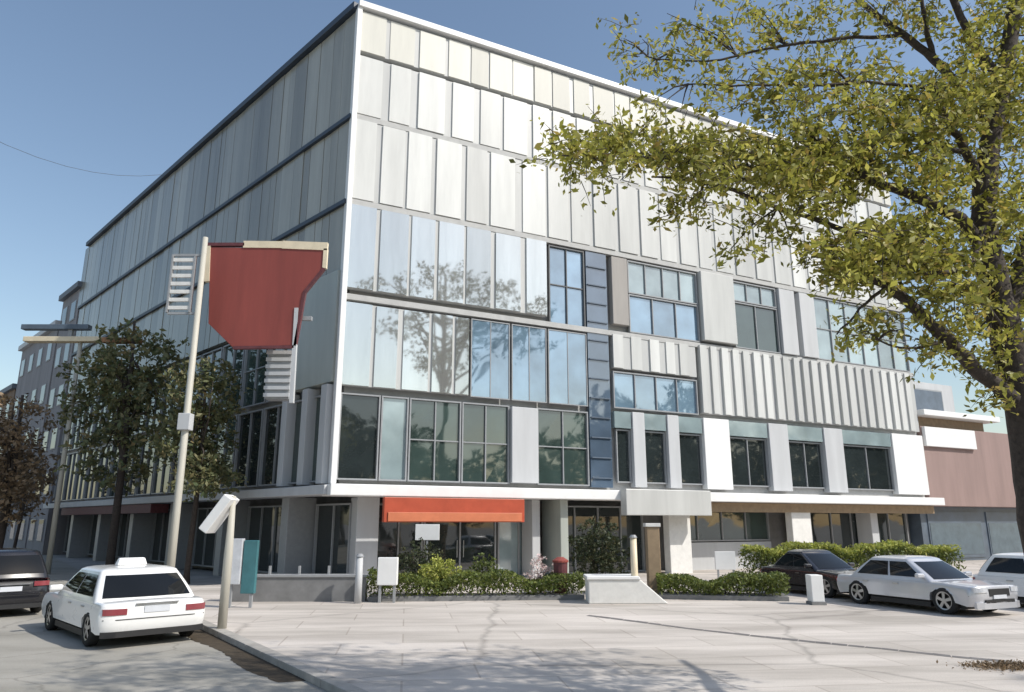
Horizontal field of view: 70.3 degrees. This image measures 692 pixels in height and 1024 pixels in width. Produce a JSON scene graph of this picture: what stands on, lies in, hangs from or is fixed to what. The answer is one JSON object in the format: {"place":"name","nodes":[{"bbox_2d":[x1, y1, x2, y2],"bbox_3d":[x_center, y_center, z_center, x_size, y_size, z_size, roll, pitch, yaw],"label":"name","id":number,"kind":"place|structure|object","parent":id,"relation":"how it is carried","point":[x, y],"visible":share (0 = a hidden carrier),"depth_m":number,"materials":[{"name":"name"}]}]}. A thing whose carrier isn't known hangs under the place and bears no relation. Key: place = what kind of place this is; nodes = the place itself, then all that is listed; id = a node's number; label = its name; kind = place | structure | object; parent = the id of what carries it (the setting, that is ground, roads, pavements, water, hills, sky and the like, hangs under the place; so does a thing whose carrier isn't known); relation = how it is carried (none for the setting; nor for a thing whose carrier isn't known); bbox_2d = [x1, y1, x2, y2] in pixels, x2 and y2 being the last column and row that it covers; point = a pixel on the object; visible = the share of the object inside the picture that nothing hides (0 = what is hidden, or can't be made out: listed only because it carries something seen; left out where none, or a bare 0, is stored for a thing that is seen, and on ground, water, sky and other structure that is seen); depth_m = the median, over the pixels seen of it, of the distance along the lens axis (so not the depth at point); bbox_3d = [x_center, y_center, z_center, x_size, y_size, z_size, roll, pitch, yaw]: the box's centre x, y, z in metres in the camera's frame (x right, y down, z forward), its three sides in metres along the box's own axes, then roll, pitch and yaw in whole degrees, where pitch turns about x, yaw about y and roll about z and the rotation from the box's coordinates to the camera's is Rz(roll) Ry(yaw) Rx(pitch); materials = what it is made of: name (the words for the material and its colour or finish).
{"place":"outdoors","nodes":[
{"label":"outdoors","id":0,"kind":"place"},
{"bbox_2d":[0,383,16,458],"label":"street building","id":1,"kind":"structure","parent":0,"point":[12,387],"depth_m":73.82,"materials":[{"name":"grey glass"}]},
{"bbox_2d":[0,555,327,691],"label":"road","id":2,"kind":"structure","parent":0,"point":[36,655],"depth_m":12.86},
{"bbox_2d":[0,548,49,612],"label":"parked car","id":3,"kind":"object","parent":2,"relation":"on","point":[24,580],"visible":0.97,"depth_m":19.64,"materials":[{"name":"black metal"}]},
{"bbox_2d":[0,450,58,547],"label":"street tree","id":4,"kind":"object","parent":2,"relation":"on","point":[52,481],"visible":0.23,"depth_m":51.29,"materials":[{"name":"brown plant"}]},
{"bbox_2d":[0,390,62,547],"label":"street tree","id":5,"kind":"object","parent":2,"relation":"on","point":[11,485],"visible":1,"depth_m":37.55,"materials":[{"name":"brown plant"}]},
{"bbox_2d":[21,324,142,573],"bbox_3d":[-22.614,4.997,36.860,6.272,12.555,0.500,0,-14,0],"label":"street lamp","id":6,"kind":"object","parent":2,"relation":"on","point":[71,337],"visible":0.81,"depth_m":37.89,"materials":[{"name":"metal"}]},
{"bbox_2d":[42,557,204,645],"bbox_3d":[-9.000,5.715,16.724,2.480,1.660,4.940,13,-19,-42],"label":"taxi","id":7,"kind":"object","parent":2,"relation":"on","point":[120,598],"visible":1,"depth_m":15.39,"materials":[{"name":"white metal"}]},
{"bbox_2d":[188,629,305,681],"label":"gutter soil","id":8,"kind":"structure","parent":2,"relation":"on","point":[248,661],"depth_m":13.29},
{"bbox_2d":[53,555,356,686],"bbox_3d":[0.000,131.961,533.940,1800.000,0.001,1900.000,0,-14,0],"label":"ground","id":9,"kind":"structure","parent":0,"point":[201,576],"depth_m":37.98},
{"bbox_2d":[0,320,59,547],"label":"street building","id":10,"kind":"structure","parent":9,"relation":"on","point":[36,370],"depth_m":65.73,"materials":[{"name":"grey concrete"}]},
{"bbox_2d":[26,281,81,554],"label":"street building","id":11,"kind":"structure","parent":9,"relation":"on","point":[38,534],"depth_m":59.39,"materials":[{"name":"grey concrete"}]},
{"bbox_2d":[28,519,36,540],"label":"window","id":12,"kind":"structure","parent":11,"relation":"in","point":[32,526],"depth_m":58.76,"materials":[{"name":"grey glass"}]},
{"bbox_2d":[36,519,44,540],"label":"window","id":13,"kind":"structure","parent":11,"relation":"in","point":[42,521],"depth_m":56.92,"materials":[{"name":"grey glass"}]},
{"bbox_2d":[50,427,58,449],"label":"window","id":14,"kind":"structure","parent":11,"relation":"in","point":[54,437],"depth_m":58.56,"materials":[{"name":"grey glass"}]},
{"bbox_2d":[50,318,189,564],"bbox_3d":[-20.112,5.013,36.731,8.671,12.664,5.153,-11,-17,37],"label":"street tree","id":15,"kind":"object","parent":9,"relation":"on","point":[120,428],"visible":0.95,"depth_m":36.42,"materials":[{"name":"green plant"}]},
{"bbox_2d":[140,353,255,583],"bbox_3d":[-13.214,5.124,30.843,4.870,9.674,3.858,-11,-17,38],"label":"street tree","id":16,"kind":"object","parent":9,"relation":"on","point":[212,467],"visible":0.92,"depth_m":30.91,"materials":[{"name":"green plant"}]},
{"bbox_2d":[202,620,367,691],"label":"kerb","id":17,"kind":"structure","parent":9,"relation":"on","point":[321,679],"depth_m":12.54,"materials":[{"name":"concrete"}]},
{"bbox_2d":[43,0,944,582],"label":"office building","id":18,"kind":"structure","parent":9,"relation":"on","point":[503,362],"depth_m":34.97,"materials":[{"name":"silver metal"}]},
{"bbox_2d":[53,454,68,501],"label":"window","id":19,"kind":"structure","parent":18,"relation":"in","point":[55,489],"depth_m":56.32,"materials":[{"name":"grey glass"}]},
{"bbox_2d":[63,515,71,551],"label":"window","id":20,"kind":"structure","parent":18,"relation":"in","point":[69,516],"depth_m":56.81,"materials":[{"name":"black glass"}]},
{"bbox_2d":[62,452,77,500],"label":"window","id":21,"kind":"structure","parent":18,"relation":"in","point":[73,457],"depth_m":54.24,"materials":[{"name":"grey glass"}]},
{"bbox_2d":[70,400,85,450],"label":"window","id":22,"kind":"structure","parent":18,"relation":"in","point":[77,424],"depth_m":55.11,"materials":[{"name":"grey glass"}]},
{"bbox_2d":[72,449,89,499],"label":"window","id":23,"kind":"structure","parent":18,"relation":"in","point":[78,492],"depth_m":52.36,"materials":[{"name":"grey glass"}]},
{"bbox_2d":[80,397,96,446],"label":"window","id":24,"kind":"structure","parent":18,"relation":"in","point":[90,429],"depth_m":53.12,"materials":[{"name":"grey glass"}]},
{"bbox_2d":[83,446,100,498],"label":"window","id":25,"kind":"structure","parent":18,"relation":"in","point":[90,487],"depth_m":50.43,"materials":[{"name":"grey glass"}]},
{"bbox_2d":[87,515,97,554],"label":"window","id":26,"kind":"structure","parent":18,"relation":"in","point":[92,535],"depth_m":52.30,"materials":[{"name":"black glass"}]},
{"bbox_2d":[93,396,106,443],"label":"window","id":27,"kind":"structure","parent":18,"relation":"in","point":[103,409],"depth_m":51.58,"materials":[{"name":"grey glass"}]},
{"bbox_2d":[94,444,113,498],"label":"window","id":28,"kind":"structure","parent":18,"relation":"in","point":[105,462],"depth_m":48.63,"materials":[{"name":"grey glass"}]},
{"bbox_2d":[107,445,119,497],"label":"window","id":29,"kind":"structure","parent":18,"relation":"in","point":[110,493],"depth_m":47.11,"materials":[{"name":"grey glass"}]},
{"bbox_2d":[115,514,129,557],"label":"window","id":30,"kind":"structure","parent":18,"relation":"in","point":[124,518],"depth_m":47.78,"materials":[{"name":"black glass"}]},
{"bbox_2d":[122,438,140,496],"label":"window","id":31,"kind":"structure","parent":18,"relation":"in","point":[132,493],"depth_m":44.56,"materials":[{"name":"grey glass"}]},
{"bbox_2d":[135,435,154,495],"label":"window","id":32,"kind":"structure","parent":18,"relation":"in","point":[145,489],"depth_m":42.93,"materials":[{"name":"grey glass"}]},
{"bbox_2d":[144,369,165,432],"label":"window","id":33,"kind":"structure","parent":18,"relation":"in","point":[153,400],"depth_m":43.82,"materials":[{"name":"grey glass"}]},
{"bbox_2d":[149,509,169,561],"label":"window","id":34,"kind":"structure","parent":18,"relation":"in","point":[161,520],"depth_m":43.17,"materials":[{"name":"black glass"}]},
{"bbox_2d":[151,432,172,493],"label":"window","id":35,"kind":"structure","parent":18,"relation":"in","point":[162,477],"depth_m":41.05,"materials":[{"name":"grey glass"}]},
{"bbox_2d":[161,365,180,426],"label":"window","id":36,"kind":"structure","parent":18,"relation":"in","point":[164,400],"depth_m":42.32,"materials":[{"name":"grey glass"}]},
{"bbox_2d":[168,434,191,492],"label":"window","id":37,"kind":"structure","parent":18,"relation":"in","point":[176,456],"depth_m":39.87,"materials":[{"name":"grey glass"}]},
{"bbox_2d":[178,355,201,412],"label":"window","id":38,"kind":"structure","parent":18,"relation":"in","point":[198,359],"depth_m":40.02,"materials":[{"name":"grey glass"}]},
{"bbox_2d":[191,508,216,567],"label":"window","id":39,"kind":"structure","parent":18,"relation":"in","point":[203,554],"depth_m":38.75,"materials":[{"name":"black glass"}]},
{"bbox_2d":[198,347,222,416],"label":"window","id":40,"kind":"structure","parent":18,"relation":"in","point":[218,352],"depth_m":38.32,"materials":[{"name":"grey glass"}]},
{"bbox_2d":[212,415,237,488],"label":"window","id":41,"kind":"structure","parent":18,"relation":"in","point":[231,457],"depth_m":35.41,"materials":[{"name":"black glass"}]},
{"bbox_2d":[219,344,244,412],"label":"window","id":42,"kind":"structure","parent":18,"relation":"in","point":[236,358],"depth_m":36.44,"materials":[{"name":"grey glass"}]},
{"bbox_2d":[232,409,263,487],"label":"window","id":43,"kind":"structure","parent":18,"relation":"in","point":[250,424],"depth_m":33.77,"materials":[{"name":"black glass"}]},
{"bbox_2d":[240,349,269,408],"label":"window","id":44,"kind":"structure","parent":18,"relation":"in","point":[255,361],"depth_m":34.64,"materials":[{"name":"grey glass"}]},
{"bbox_2d":[246,505,281,573],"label":"window","id":45,"kind":"structure","parent":18,"relation":"in","point":[263,522],"depth_m":33.87,"materials":[{"name":"black glass"}]},
{"bbox_2d":[258,404,281,485],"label":"window","id":46,"kind":"structure","parent":18,"relation":"in","point":[272,415],"depth_m":32.33,"materials":[{"name":"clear glass"}]},
{"bbox_2d":[288,395,320,483],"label":"window","id":47,"kind":"structure","parent":18,"relation":"in","point":[299,402],"depth_m":30.39,"materials":[{"name":"black glass"}]},
{"bbox_2d":[312,503,351,573],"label":"window","id":48,"kind":"structure","parent":18,"relation":"in","point":[332,531],"depth_m":29.86,"materials":[{"name":"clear glass"}]},
{"bbox_2d":[336,392,380,480],"bbox_3d":[-6.074,3.584,28.792,1.630,3.400,0.150,7,-15,-26],"label":"window","id":49,"kind":"structure","parent":18,"relation":"in","point":[359,426],"depth_m":28.83,"materials":[{"name":"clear glass"}]},
{"bbox_2d":[377,396,408,480],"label":"window","id":50,"kind":"structure","parent":18,"relation":"in","point":[394,411],"depth_m":29.45,"materials":[{"name":"grey glass"}]},
{"bbox_2d":[376,503,422,580],"bbox_3d":[-4.691,8.053,29.930,2.100,3.050,0.150,7,-15,-26],"label":"window","id":51,"kind":"structure","parent":18,"relation":"in","point":[392,536],"depth_m":29.94,"materials":[{"name":"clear glass"}]},
{"bbox_2d":[406,398,461,482],"bbox_3d":[-3.213,3.930,30.218,2.300,3.400,0.150,7,-15,-26],"label":"window","id":52,"kind":"structure","parent":18,"relation":"in","point":[434,426],"depth_m":30.24,"materials":[{"name":"green glass"}]},
{"bbox_2d":[422,522,495,577],"bbox_3d":[-2.223,8.420,31.168,3.370,2.980,0.249,7,-15,-26],"label":"door","id":53,"kind":"structure","parent":18,"relation":"in","point":[461,542],"depth_m":31.24,"materials":[{"name":"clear glass"}]},
{"bbox_2d":[460,402,509,483],"bbox_3d":[-1.144,4.180,31.249,2.250,3.400,0.150,7,-15,-26],"label":"window","id":54,"kind":"structure","parent":18,"relation":"in","point":[484,427],"depth_m":31.28,"materials":[{"name":"green glass"}]},
{"bbox_2d":[470,318,509,399],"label":"window","id":55,"kind":"structure","parent":18,"relation":"in","point":[490,340],"depth_m":32.13,"materials":[{"name":"blue glass"}]},
{"bbox_2d":[496,522,521,574],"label":"window","id":56,"kind":"structure","parent":18,"relation":"in","point":[509,534],"depth_m":32.19,"materials":[{"name":"grey glass"}]},
{"bbox_2d":[511,324,546,402],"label":"window","id":57,"kind":"structure","parent":18,"relation":"in","point":[528,343],"depth_m":32.99,"materials":[{"name":"blue glass"}]},
{"bbox_2d":[536,408,589,485],"bbox_3d":[2.304,4.597,32.968,2.700,3.400,0.150,7,-15,-26],"label":"window","id":58,"kind":"structure","parent":18,"relation":"in","point":[563,440],"depth_m":33.02,"materials":[{"name":"green glass"}]},
{"bbox_2d":[547,245,585,326],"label":"window","id":59,"kind":"structure","parent":18,"relation":"in","point":[565,266],"depth_m":34.98,"materials":[{"name":"blue glass"}]},
{"bbox_2d":[548,329,587,406],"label":"window","id":60,"kind":"structure","parent":18,"relation":"in","point":[567,351],"depth_m":33.90,"materials":[{"name":"blue glass"}]},
{"bbox_2d":[568,506,644,573],"bbox_3d":[4.073,9.112,34.299,5.200,3.050,0.150,7,-15,-26],"label":"window","id":61,"kind":"structure","parent":18,"relation":"in","point":[628,525],"depth_m":34.75,"materials":[{"name":"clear glass"}]},
{"bbox_2d":[614,429,631,482],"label":"window","id":62,"kind":"structure","parent":18,"relation":"in","point":[622,437],"depth_m":34.45,"materials":[{"name":"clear glass"}]},
{"bbox_2d":[611,371,698,414],"bbox_3d":[7.153,2.364,36.069,5.200,1.800,0.150,7,-15,-26],"label":"window","id":63,"kind":"structure","parent":18,"relation":"in","point":[630,391],"depth_m":36.05,"materials":[{"name":"blue glass"}]},
{"bbox_2d":[645,431,666,483],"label":"window","id":64,"kind":"structure","parent":18,"relation":"in","point":[654,441],"depth_m":35.33,"materials":[{"name":"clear glass"}]},
{"bbox_2d":[627,260,697,304],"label":"window","id":65,"kind":"structure","parent":18,"relation":"in","point":[643,279],"depth_m":37.80,"materials":[{"name":"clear glass"}]},
{"bbox_2d":[628,294,699,342],"bbox_3d":[7.820,-1.394,37.332,4.500,2.000,0.150,7,-15,-26],"label":"window","id":66,"kind":"structure","parent":18,"relation":"in","point":[649,316],"depth_m":37.36,"materials":[{"name":"blue glass"}]},
{"bbox_2d":[679,433,703,484],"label":"window","id":67,"kind":"structure","parent":18,"relation":"in","point":[690,444],"depth_m":36.31,"materials":[{"name":"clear glass"}]},
{"bbox_2d":[690,512,769,541],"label":"window","id":68,"kind":"structure","parent":18,"relation":"in","point":[721,526],"depth_m":38.18,"materials":[{"name":"grey glass"}]},
{"bbox_2d":[730,437,769,486],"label":"window","id":69,"kind":"structure","parent":18,"relation":"in","point":[749,458],"depth_m":38.04,"materials":[{"name":"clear glass"}]},
{"bbox_2d":[733,281,776,308],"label":"window","id":70,"kind":"structure","parent":18,"relation":"in","point":[746,293],"depth_m":40.77,"materials":[{"name":"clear glass"}]},
{"bbox_2d":[734,302,780,353],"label":"window","id":71,"kind":"structure","parent":18,"relation":"in","point":[757,326],"depth_m":40.33,"materials":[{"name":"grey glass"}]},
{"bbox_2d":[789,441,825,488],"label":"window","id":72,"kind":"structure","parent":18,"relation":"in","point":[806,458],"depth_m":39.91,"materials":[{"name":"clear glass"}]},
{"bbox_2d":[810,513,909,548],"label":"window","id":73,"kind":"structure","parent":18,"relation":"in","point":[839,528],"depth_m":42.05,"materials":[{"name":"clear glass"}]},
{"bbox_2d":[813,297,910,371],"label":"window","id":74,"kind":"structure","parent":18,"relation":"in","point":[881,358],"depth_m":43.92,"materials":[{"name":"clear glass"}]},
{"bbox_2d":[843,445,894,490],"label":"window","id":75,"kind":"structure","parent":18,"relation":"in","point":[867,467],"depth_m":42.16,"materials":[{"name":"black glass"}]},
{"bbox_2d":[907,381,1022,560],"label":"pink building","id":76,"kind":"structure","parent":9,"relation":"on","point":[968,468],"depth_m":46.43,"materials":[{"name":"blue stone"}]},
{"bbox_2d":[914,388,943,410],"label":"window","id":77,"kind":"structure","parent":76,"relation":"in","point":[925,398],"depth_m":50.75,"materials":[{"name":"blue glass"}]},
{"bbox_2d":[0,0,1023,433],"label":"sky","id":78,"kind":"structure","parent":0,"point":[115,87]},
{"bbox_2d":[189,560,1023,691],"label":"plaza pavement","id":79,"kind":"structure","parent":0,"point":[502,646],"depth_m":14.38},
{"bbox_2d":[165,237,207,566],"bbox_3d":[-11.210,2.107,24.184,1.340,12.200,0.520,0,-14,0],"label":"billboard pole","id":80,"kind":"object","parent":79,"relation":"on","point":[185,421],"visible":0.91,"depth_m":24.57,"materials":[{"name":"metal"}]},
{"bbox_2d":[204,241,328,402],"bbox_3d":[-8.956,-0.902,26.041,4.455,5.983,0.350,0,-14,0],"label":"billboard","id":81,"kind":"object","parent":80,"relation":"attached to","point":[258,291],"visible":0.98,"depth_m":26.17,"materials":[{"name":"red paint"}]},
{"bbox_2d":[263,350,291,400],"bbox_3d":[-8.391,1.086,26.346,0.912,1.750,0.680,0,-14,0],"label":"louvred box","id":82,"kind":"object","parent":81,"relation":"attached to","point":[277,375],"visible":0.8,"depth_m":26.07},
{"bbox_2d":[199,494,238,628],"bbox_3d":[-6.811,4.940,16.732,0.730,2.983,0.550,0,-14,0],"label":"sign post","id":83,"kind":"object","parent":79,"relation":"on","point":[221,511],"visible":0.98,"depth_m":16.71,"materials":[{"name":"metal"}]},
{"bbox_2d":[228,538,259,607],"bbox_3d":[-7.624,6.416,20.567,0.780,1.880,0.200,0,-14,0],"label":"advertising panel","id":84,"kind":"object","parent":79,"relation":"on","point":[244,563],"visible":0.79,"depth_m":20.55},
{"bbox_2d":[232,566,368,601],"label":"wall","id":85,"kind":"structure","parent":79,"relation":"on","point":[300,587],"depth_m":22.04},
{"bbox_2d":[354,554,363,603],"bbox_3d":[-4.567,6.927,21.678,0.258,1.410,0.258,0,-14,0],"label":"bollard","id":86,"kind":"object","parent":79,"relation":"on","point":[358,581],"visible":1,"depth_m":21.59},
{"bbox_2d":[377,557,398,602],"bbox_3d":[-3.734,7.016,21.811,0.600,1.300,0.200,0,-14,0],"label":"standing sign","id":87,"kind":"object","parent":79,"relation":"on","point":[387,572],"visible":1,"depth_m":21.77,"materials":[{"name":"metal"}]},
{"bbox_2d":[397,537,446,592],"bbox_3d":[-3.056,7.349,24.357,1.779,1.864,1.570,-5,-15,21],"label":"shrub","id":88,"kind":"object","parent":79,"relation":"on","point":[410,557],"visible":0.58,"depth_m":24.25,"materials":[{"name":"green plant"}]},
{"bbox_2d":[415,524,439,572],"bbox_3d":[-2.965,7.361,25.277,0.840,2.262,0.080,0,-14,0],"label":"sign","id":89,"kind":"object","parent":79,"relation":"on","point":[426,532],"visible":0.94,"depth_m":25.44,"materials":[{"name":"metal"}]},
{"bbox_2d":[418,553,463,588],"bbox_3d":[-2.280,7.337,23.248,1.583,1.369,1.518,10,-17,-36],"label":"bush","id":90,"kind":"object","parent":79,"relation":"on","point":[442,574],"visible":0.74,"depth_m":23.06,"materials":[{"name":"green plant"}]},
{"bbox_2d":[366,566,584,601],"bbox_3d":[-1.092,7.428,22.776,6.824,0.995,1.352,1,-14,-5],"label":"hedge","id":91,"kind":"object","parent":79,"relation":"on","point":[437,593],"visible":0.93,"depth_m":22.42,"materials":[{"name":"green plant"}]},
{"bbox_2d":[469,552,499,591],"bbox_3d":[-0.912,7.493,23.909,1.174,1.372,0.932,-6,-15,24],"label":"shrub","id":92,"kind":"object","parent":79,"relation":"on","point":[488,564],"visible":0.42,"depth_m":23.89,"materials":[{"name":"green plant"}]},
{"bbox_2d":[523,554,553,591],"bbox_3d":[0.920,7.429,23.588,0.898,1.344,0.956,-8,-16,31],"label":"flower bush","id":93,"kind":"object","parent":79,"relation":"on","point":[541,574],"visible":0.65,"depth_m":23.60,"materials":[{"name":"pink plant"}]},
{"bbox_2d":[552,557,567,592],"bbox_3d":[1.558,7.410,23.310,0.517,1.240,0.517,0,-14,0],"label":"red bin","id":94,"kind":"object","parent":79,"relation":"on","point":[560,564],"visible":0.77,"depth_m":23.20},
{"bbox_2d":[568,516,629,573],"bbox_3d":[2.989,7.063,24.681,2.071,2.575,2.067,-9,-16,32],"label":"shrub","id":95,"kind":"object","parent":79,"relation":"on","point":[604,557],"visible":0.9,"depth_m":24.42,"materials":[{"name":"green plant"}]},
{"bbox_2d":[583,574,667,603],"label":"stone block","id":96,"kind":"structure","parent":79,"relation":"on","point":[614,589],"depth_m":21.38,"materials":[{"name":"white paint"}]},
{"bbox_2d":[629,535,637,575],"bbox_3d":[3.659,6.660,21.743,0.258,1.960,0.258,0,-14,0],"label":"bollard","id":97,"kind":"object","parent":96,"relation":"on","point":[633,555],"visible":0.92,"depth_m":21.75,"materials":[{"name":"metal"}]},
{"bbox_2d":[656,570,790,600],"bbox_3d":[6.598,7.529,22.946,4.082,0.879,1.454,-3,-14,10],"label":"hedge","id":98,"kind":"object","parent":79,"relation":"on","point":[717,588],"visible":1,"depth_m":22.54,"materials":[{"name":"green plant"}]},
{"bbox_2d":[714,551,735,577],"bbox_3d":[8.796,9.121,29.944,0.840,1.280,0.100,0,-14,0],"label":"sign","id":99,"kind":"object","parent":79,"relation":"on","point":[725,560],"visible":0.9,"depth_m":29.96,"materials":[{"name":"metal"}]},
{"bbox_2d":[509,0,1023,553],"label":"foreground tree","id":100,"kind":"object","parent":79,"relation":"on","point":[903,250],"visible":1,"depth_m":8.83,"materials":[{"name":"green plant"}]},
{"bbox_2d":[587,615,1016,661],"bbox_3d":[5.595,6.052,15.093,10.465,0.001,0.524,-13,-19,42],"label":"drainage channel","id":101,"kind":"object","parent":79,"relation":"on","point":[996,660],"visible":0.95,"depth_m":14.59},
{"bbox_2d":[760,549,856,597],"bbox_3d":[10.350,7.601,24.499,2.180,1.430,3.940,6,-15,-23],"label":"parked car","id":102,"kind":"object","parent":79,"relation":"on","point":[796,565],"visible":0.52,"depth_m":24.19,"materials":[{"name":"black metal"}]},
{"bbox_2d":[805,574,826,604],"bbox_3d":[8.885,7.138,21.318,0.420,0.830,0.460,0,-14,0],"label":"white cabinet","id":103,"kind":"object","parent":79,"relation":"on","point":[815,589],"visible":1,"depth_m":21.15,"materials":[{"name":"metal"}]},
{"bbox_2d":[738,539,966,585],"bbox_3d":[13.232,8.397,28.297,8.916,1.712,1.397,2,-14,-8],"label":"hedge","id":104,"kind":"object","parent":79,"relation":"on","point":[854,554],"visible":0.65,"depth_m":28.12,"materials":[{"name":"green plant"}]},
{"bbox_2d":[836,555,1019,613],"bbox_3d":[11.550,6.673,20.608,2.180,1.400,4.540,6,-15,-23],"label":"parked car","id":105,"kind":"object","parent":79,"relation":"on","point":[941,586],"visible":1,"depth_m":19.90,"materials":[{"name":"silver metal"}]},
{"bbox_2d":[936,659,1023,674],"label":"fallen leaves","id":106,"kind":"object","parent":79,"relation":"on","point":[1002,665],"visible":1,"depth_m":11.97,"materials":[{"name":"brown plant"}]},
{"bbox_2d":[972,552,1023,602],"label":"parked car","id":107,"kind":"object","parent":79,"relation":"on","point":[1006,568],"visible":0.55,"depth_m":20.76,"materials":[{"name":"white metal"}]},
{"bbox_2d":[643,523,660,594],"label":"gate pier","id":108,"kind":"structure","parent":0,"point":[652,547],"depth_m":24.09,"materials":[{"name":"wood"}]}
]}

